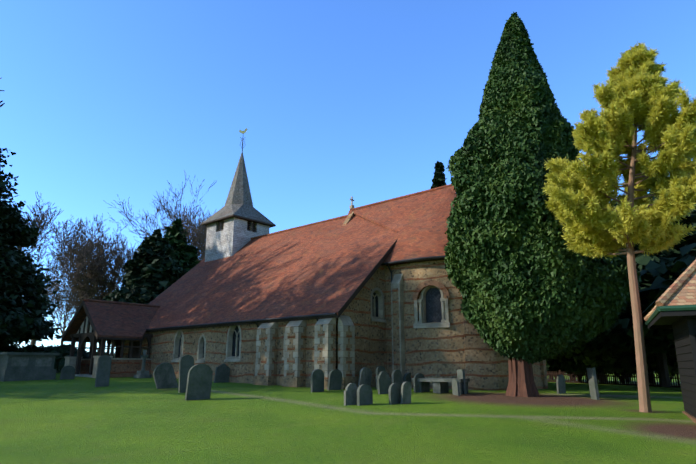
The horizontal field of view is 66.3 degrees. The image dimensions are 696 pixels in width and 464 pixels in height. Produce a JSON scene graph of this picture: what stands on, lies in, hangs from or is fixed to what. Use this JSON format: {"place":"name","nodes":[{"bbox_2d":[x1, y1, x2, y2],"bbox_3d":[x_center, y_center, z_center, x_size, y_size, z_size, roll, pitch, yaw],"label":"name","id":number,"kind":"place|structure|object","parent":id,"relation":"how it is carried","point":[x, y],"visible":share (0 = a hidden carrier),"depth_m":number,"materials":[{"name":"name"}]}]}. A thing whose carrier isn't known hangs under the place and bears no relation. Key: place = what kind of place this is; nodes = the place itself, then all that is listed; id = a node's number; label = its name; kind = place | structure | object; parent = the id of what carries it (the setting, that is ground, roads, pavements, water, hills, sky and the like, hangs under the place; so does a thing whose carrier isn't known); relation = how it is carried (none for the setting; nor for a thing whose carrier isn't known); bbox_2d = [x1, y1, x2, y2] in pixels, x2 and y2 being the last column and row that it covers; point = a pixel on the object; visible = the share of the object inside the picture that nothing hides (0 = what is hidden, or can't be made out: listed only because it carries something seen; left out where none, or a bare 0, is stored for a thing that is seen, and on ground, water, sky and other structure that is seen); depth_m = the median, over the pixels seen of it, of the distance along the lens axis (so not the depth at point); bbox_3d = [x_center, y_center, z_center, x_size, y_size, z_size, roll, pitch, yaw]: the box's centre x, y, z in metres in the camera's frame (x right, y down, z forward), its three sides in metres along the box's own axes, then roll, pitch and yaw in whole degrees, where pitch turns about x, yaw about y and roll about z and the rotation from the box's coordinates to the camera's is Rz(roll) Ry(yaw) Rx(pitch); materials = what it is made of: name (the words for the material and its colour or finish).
{"place":"outdoors","nodes":[
{"label":"outdoors","id":0,"kind":"place"},
{"bbox_2d":[118,212,413,387],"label":"church walls","id":1,"kind":"structure","parent":0,"point":[405,269],"depth_m":25.01,"materials":[{"name":"beige stone"}]},
{"bbox_2d":[146,184,456,366],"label":"church roofs","id":2,"kind":"structure","parent":1,"relation":"on","point":[328,268],"depth_m":29.26,"materials":[{"name":"red tile"}]},
{"bbox_2d":[205,217,269,261],"bbox_3d":[-8.521,1.223,41.031,3.400,3.900,3.400,-12,-18,40],"label":"bell turret","id":3,"kind":"object","parent":2,"relation":"attached to","point":[233,236],"visible":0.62,"depth_m":39.69,"materials":[{"name":"white wood"}]},
{"bbox_2d":[201,128,275,232],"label":"spire","id":4,"kind":"structure","parent":3,"relation":"on","point":[239,203],"depth_m":41.03,"materials":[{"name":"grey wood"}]},
{"bbox_2d":[349,196,353,208],"bbox_3d":[0.250,-1.867,33.884,0.220,0.820,0.380,-12,-18,40],"label":"gable cross","id":5,"kind":"object","parent":2,"relation":"on","point":[351,206],"visible":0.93,"depth_m":33.83,"materials":[{"name":"stone"}]},
{"bbox_2d":[151,273,547,389],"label":"church dressings","id":6,"kind":"structure","parent":1,"relation":"attached to","point":[480,361],"depth_m":23.96,"materials":[{"name":"beige stone"}]},
{"bbox_2d":[0,373,695,463],"bbox_3d":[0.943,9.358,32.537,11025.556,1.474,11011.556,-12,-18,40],"label":"ground","id":7,"kind":"structure","parent":0,"point":[117,420],"depth_m":11.34,"materials":[{"name":"green plant"}]},
{"bbox_2d":[0,344,28,351],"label":"hedge","id":8,"kind":"object","parent":7,"relation":"on","point":[7,349],"visible":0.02,"depth_m":38.87,"materials":[{"name":"green plant"}]},
{"bbox_2d":[10,344,52,352],"bbox_3d":[-22.780,9.462,39.056,4.986,2.352,5.116,-12,-18,40],"label":"hedge","id":9,"kind":"object","parent":7,"relation":"on","point":[32,348],"visible":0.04,"depth_m":38.24,"materials":[{"name":"green plant"}]},
{"bbox_2d":[0,148,65,351],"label":"cedar","id":10,"kind":"object","parent":7,"relation":"on","point":[25,305],"visible":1,"depth_m":36.68,"materials":[{"name":"green plant"}]},
{"bbox_2d":[6,192,114,344],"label":"bare tree","id":11,"kind":"object","parent":7,"relation":"on","point":[44,223],"visible":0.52,"depth_m":51.76,"materials":[{"name":"brown plant"}]},
{"bbox_2d":[38,343,88,372],"bbox_3d":[-19.462,8.763,36.354,3.407,2.426,3.694,5,-15,-19],"label":"hedge","id":12,"kind":"object","parent":7,"relation":"on","point":[63,350],"visible":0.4,"depth_m":35.60,"materials":[{"name":"green plant"}]},
{"bbox_2d":[42,271,85,345],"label":"bare tree","id":13,"kind":"object","parent":7,"relation":"on","point":[63,309],"visible":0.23,"depth_m":84.83,"materials":[{"name":"brown plant"}]},
{"bbox_2d":[41,213,127,346],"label":"bare tree","id":14,"kind":"object","parent":7,"relation":"on","point":[98,278],"visible":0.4,"depth_m":59.08,"materials":[{"name":"brown plant"}]},
{"bbox_2d":[49,220,149,324],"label":"bare tree","id":15,"kind":"object","parent":7,"relation":"on","point":[119,261],"visible":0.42,"depth_m":58.63,"materials":[{"name":"brown plant"}]},
{"bbox_2d":[61,299,159,377],"bbox_3d":[-14.203,7.323,32.978,4.960,5.960,4.983,-12,-18,40],"label":"porch","id":16,"kind":"object","parent":7,"relation":"on","point":[93,322],"visible":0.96,"depth_m":31.98,"materials":[{"name":"tile"}]},
{"bbox_2d":[103,229,187,345],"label":"conifer","id":17,"kind":"object","parent":7,"relation":"on","point":[154,271],"visible":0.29,"depth_m":55.79,"materials":[{"name":"green plant"}]},
{"bbox_2d":[103,171,216,260],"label":"bare tree","id":18,"kind":"object","parent":7,"relation":"on","point":[196,235],"visible":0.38,"depth_m":68.93,"materials":[{"name":"grey plant"}]},
{"bbox_2d":[164,218,200,271],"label":"conifer","id":19,"kind":"object","parent":7,"relation":"on","point":[186,255],"visible":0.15,"depth_m":62.31,"materials":[{"name":"green plant"}]},
{"bbox_2d":[117,318,337,378],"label":"aisle wall","id":20,"kind":"structure","parent":7,"relation":"on","point":[162,346],"depth_m":27.95,"materials":[{"name":"beige stone"}]},
{"bbox_2d":[0,350,637,405],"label":"gravestones","id":21,"kind":"object","parent":7,"relation":"on","point":[195,382],"visible":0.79,"depth_m":20.80,"materials":[{"name":"grey stone"}]},
{"bbox_2d":[336,265,386,386],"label":"church wall","id":22,"kind":"structure","parent":7,"relation":"on","point":[370,346],"depth_m":24.34,"materials":[{"name":"beige stone"}]},
{"bbox_2d":[431,161,446,188],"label":"conifer","id":23,"kind":"object","parent":7,"relation":"on","point":[438,179],"visible":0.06,"depth_m":56.79,"materials":[{"name":"green plant"}]},
{"bbox_2d":[411,260,540,379],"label":"apse wall","id":24,"kind":"structure","parent":7,"relation":"on","point":[438,352],"depth_m":23.68,"materials":[{"name":"beige stone"}]},
{"bbox_2d":[443,12,641,396],"bbox_3d":[7.176,-1.619,21.024,6.657,16.109,6.362,-12,-18,40],"label":"cypress tree","id":25,"kind":"object","parent":7,"relation":"on","point":[529,285],"visible":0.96,"depth_m":18.98,"materials":[{"name":"green plant"}]},
{"bbox_2d":[546,357,585,378],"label":"fence hedge","id":26,"kind":"object","parent":7,"relation":"on","point":[570,365],"visible":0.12,"depth_m":46.02,"materials":[{"name":"green plant"}]},
{"bbox_2d":[557,352,606,381],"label":"fence hedge","id":27,"kind":"object","parent":7,"relation":"on","point":[597,362],"depth_m":44.13,"materials":[{"name":"green plant"}]},
{"bbox_2d":[573,359,649,379],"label":"fence hedge","id":28,"kind":"object","parent":7,"relation":"on","point":[612,370],"depth_m":44.63,"materials":[{"name":"green plant"}]},
{"bbox_2d":[578,352,648,382],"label":"fence hedge","id":29,"kind":"object","parent":7,"relation":"on","point":[627,362],"visible":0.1,"depth_m":43.88,"materials":[{"name":"green plant"}]},
{"bbox_2d":[547,370,680,386],"bbox_3d":[18.772,10.687,38.608,14.670,1.450,0.121,-12,-19,40],"label":"boundary fence","id":30,"kind":"object","parent":7,"relation":"on","point":[615,378],"visible":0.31,"depth_m":38.40,"materials":[{"name":"brown wood"}]},
{"bbox_2d":[541,42,695,412],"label":"golden pine","id":31,"kind":"object","parent":7,"relation":"on","point":[639,92],"visible":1,"depth_m":14.80,"materials":[{"name":"yellow plant"}]},
{"bbox_2d":[580,197,678,386],"bbox_3d":[20.219,4.209,35.173,22.135,12.474,22.682,-12,-18,40],"label":"cedar","id":32,"kind":"object","parent":7,"relation":"on","point":[664,377],"depth_m":34.77,"materials":[{"name":"green plant"}]},
{"bbox_2d":[583,189,695,353],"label":"cedar","id":33,"kind":"object","parent":7,"relation":"on","point":[656,271],"visible":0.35,"depth_m":26.12,"materials":[{"name":"green plant"}]},
{"bbox_2d":[620,355,678,382],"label":"fence hedge","id":34,"kind":"object","parent":7,"relation":"on","point":[673,369],"visible":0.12,"depth_m":42.52,"materials":[{"name":"green plant"}]},
{"bbox_2d":[644,259,695,423],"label":"shed","id":35,"kind":"structure","parent":7,"relation":"on","point":[674,308],"depth_m":11.78,"materials":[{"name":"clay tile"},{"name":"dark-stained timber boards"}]},
{"bbox_2d":[0,0,695,353],"label":"sky","id":36,"kind":"structure","parent":0,"point":[336,101],"materials":[{"name":"blue"}]}
]}

